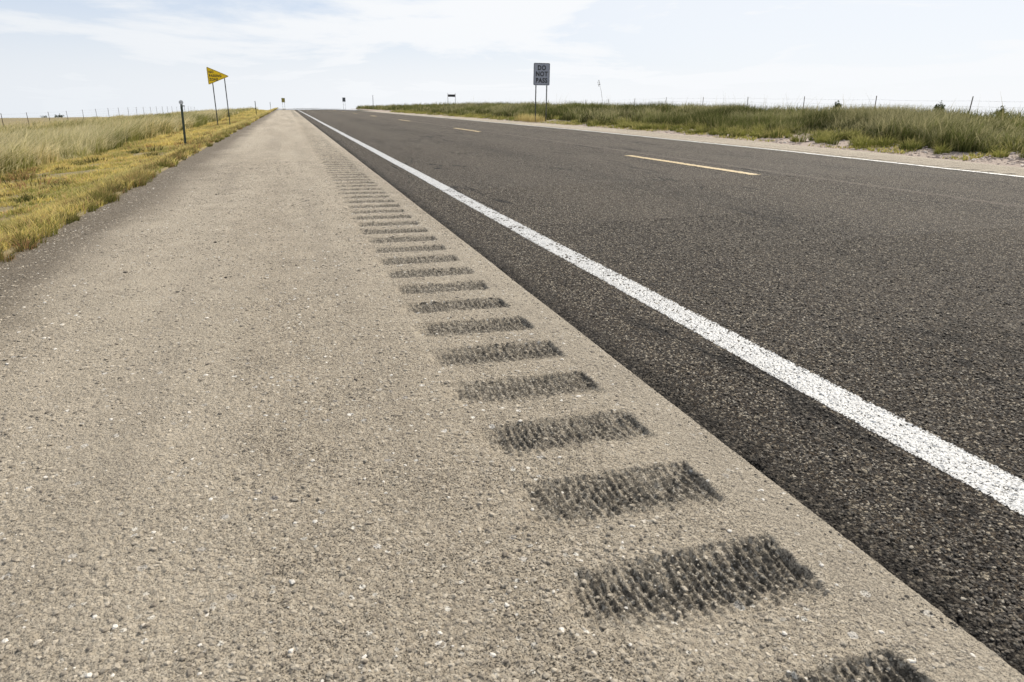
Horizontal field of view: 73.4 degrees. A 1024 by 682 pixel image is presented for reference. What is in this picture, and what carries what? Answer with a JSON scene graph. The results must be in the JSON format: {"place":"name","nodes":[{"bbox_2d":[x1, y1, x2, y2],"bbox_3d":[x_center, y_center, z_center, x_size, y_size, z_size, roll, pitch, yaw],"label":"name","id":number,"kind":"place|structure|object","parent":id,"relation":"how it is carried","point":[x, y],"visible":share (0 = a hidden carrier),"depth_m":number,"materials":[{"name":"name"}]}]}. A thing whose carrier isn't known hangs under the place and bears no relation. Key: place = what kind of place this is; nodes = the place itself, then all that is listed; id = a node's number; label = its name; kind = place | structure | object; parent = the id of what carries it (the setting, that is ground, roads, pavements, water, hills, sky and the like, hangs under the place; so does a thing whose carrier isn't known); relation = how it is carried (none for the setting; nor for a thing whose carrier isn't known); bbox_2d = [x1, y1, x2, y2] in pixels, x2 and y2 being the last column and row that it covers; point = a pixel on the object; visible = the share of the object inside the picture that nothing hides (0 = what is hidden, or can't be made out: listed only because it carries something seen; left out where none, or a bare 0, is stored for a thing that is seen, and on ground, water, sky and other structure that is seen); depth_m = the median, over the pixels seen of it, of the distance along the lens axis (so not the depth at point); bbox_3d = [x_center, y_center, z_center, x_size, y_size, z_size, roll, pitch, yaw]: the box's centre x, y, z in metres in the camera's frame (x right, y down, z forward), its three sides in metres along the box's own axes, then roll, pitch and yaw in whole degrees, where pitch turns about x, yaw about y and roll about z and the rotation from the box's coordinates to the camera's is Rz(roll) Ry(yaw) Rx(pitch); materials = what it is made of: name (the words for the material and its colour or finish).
{"place":"outdoors","nodes":[
{"label":"outdoors","id":0,"kind":"place"},
{"bbox_2d":[0,107,277,262],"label":"mown grass","id":1,"kind":"structure","parent":0,"point":[78,182],"depth_m":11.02,"materials":[{"name":"yellow plant"}]},
{"bbox_2d":[0,108,1023,681],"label":"shoulder","id":2,"kind":"object","parent":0,"point":[292,138],"visible":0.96,"depth_m":1.42},
{"bbox_2d":[0,161,981,681],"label":"loose gravel","id":3,"kind":"structure","parent":2,"relation":"on","point":[538,635],"depth_m":1.31,"materials":[{"name":"beige gravel"}]},
{"bbox_2d":[123,194,958,629],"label":"asphalt crumbs","id":4,"kind":"object","parent":2,"relation":"on","point":[709,450],"visible":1,"depth_m":1.34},
{"bbox_2d":[0,108,1023,256],"bbox_3d":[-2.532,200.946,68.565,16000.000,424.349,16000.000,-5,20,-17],"label":"ground","id":5,"kind":"structure","parent":0,"point":[817,144],"depth_m":13.46,"materials":[{"name":"soil"}]},
{"bbox_2d":[1,106,194,126],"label":"wire fence","id":6,"kind":"object","parent":5,"relation":"on","point":[96,113],"visible":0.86,"depth_m":77.20,"materials":[{"name":"metal"}]},
{"bbox_2d":[0,107,258,176],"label":"tall grass","id":7,"kind":"structure","parent":5,"relation":"on","point":[39,143],"depth_m":22.73,"materials":[{"name":"beige plant"}]},
{"bbox_2d":[179,100,186,144],"bbox_3d":[-9.481,-6.199,19.838,0.115,1.417,0.056,-3,19,-17],"label":"delineator post","id":8,"kind":"object","parent":5,"relation":"on","point":[182,115],"visible":0.94,"depth_m":19.80,"materials":[{"name":"green paint"}]},
{"bbox_2d":[206,67,229,125],"bbox_3d":[-15.650,-13.021,36.922,1.042,3.138,0.045,-11,22,-30],"label":"pennant sign","id":9,"kind":"object","parent":5,"relation":"on","point":[213,76],"visible":0.99,"depth_m":36.55,"materials":[{"name":"yellow metal"}]},
{"bbox_2d":[533,63,549,120],"bbox_3d":[1.312,-11.150,30.932,0.745,2.530,0.044,-3,19,-11],"label":"passing sign","id":10,"kind":"object","parent":5,"relation":"on","point":[541,75],"visible":0.99,"depth_m":30.69,"materials":[{"name":"white metal"}]},
{"bbox_2d":[356,91,1023,153],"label":"prairie grass","id":11,"kind":"structure","parent":5,"relation":"on","point":[927,125],"depth_m":18.58,"materials":[{"name":"green plant"}]},
{"bbox_2d":[533,96,1007,112],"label":"wire fence","id":12,"kind":"object","parent":5,"relation":"on","point":[815,103],"visible":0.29,"depth_m":40.86,"materials":[{"name":"metal"}]},
{"bbox_2d":[934,100,944,110],"bbox_3d":[24.042,-12.964,38.593,0.672,1.075,0.783,2,19,4],"label":"shrub","id":13,"kind":"object","parent":5,"relation":"on","point":[942,107],"visible":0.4,"depth_m":38.54,"materials":[{"name":"green plant"}]},
{"bbox_2d":[0,0,1023,117],"label":"sky","id":14,"kind":"structure","parent":0,"point":[57,57],"materials":[{"name":"white"}]},
{"bbox_2d":[293,108,1023,675],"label":"road","id":15,"kind":"structure","parent":0,"point":[533,178],"depth_m":3.06,"materials":[{"name":"grey asphalt"}]},
{"bbox_2d":[278,108,360,109],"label":"mirage","id":16,"kind":"object","parent":15,"relation":"on","point":[317,108],"visible":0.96,"depth_m":88.25,"materials":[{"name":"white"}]},
{"bbox_2d":[295,108,1023,514],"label":"edge line","id":17,"kind":"object","parent":15,"relation":"on","point":[865,416],"visible":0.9,"depth_m":1.89,"materials":[{"name":"white paint"}]},
{"bbox_2d":[358,110,1023,176],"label":"edge line","id":18,"kind":"object","parent":15,"relation":"on","point":[779,150],"visible":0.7,"depth_m":12.05,"materials":[{"name":"white paint"}]},
{"bbox_2d":[625,155,758,174],"bbox_3d":[2.131,-2.231,8.632,0.116,0.008,3.050,-5,20,-17],"label":"dash","id":19,"kind":"object","parent":15,"relation":"on","point":[694,165],"visible":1,"depth_m":8.34,"materials":[{"name":"yellow paint"}]},
{"bbox_2d":[359,110,1023,175],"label":"shoulder","id":20,"kind":"object","parent":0,"point":[987,168],"visible":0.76,"depth_m":13.46},
{"bbox_2d":[390,109,1023,160],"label":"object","id":21,"kind":"structure","parent":0,"point":[829,137],"depth_m":16.93,"materials":[{"name":"green plant"}]},
{"bbox_2d":[443,115,1023,165],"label":"roadside gravel","id":22,"kind":"structure","parent":0,"point":[1011,159],"depth_m":13.05,"materials":[{"name":"beige gravel"}]}
]}

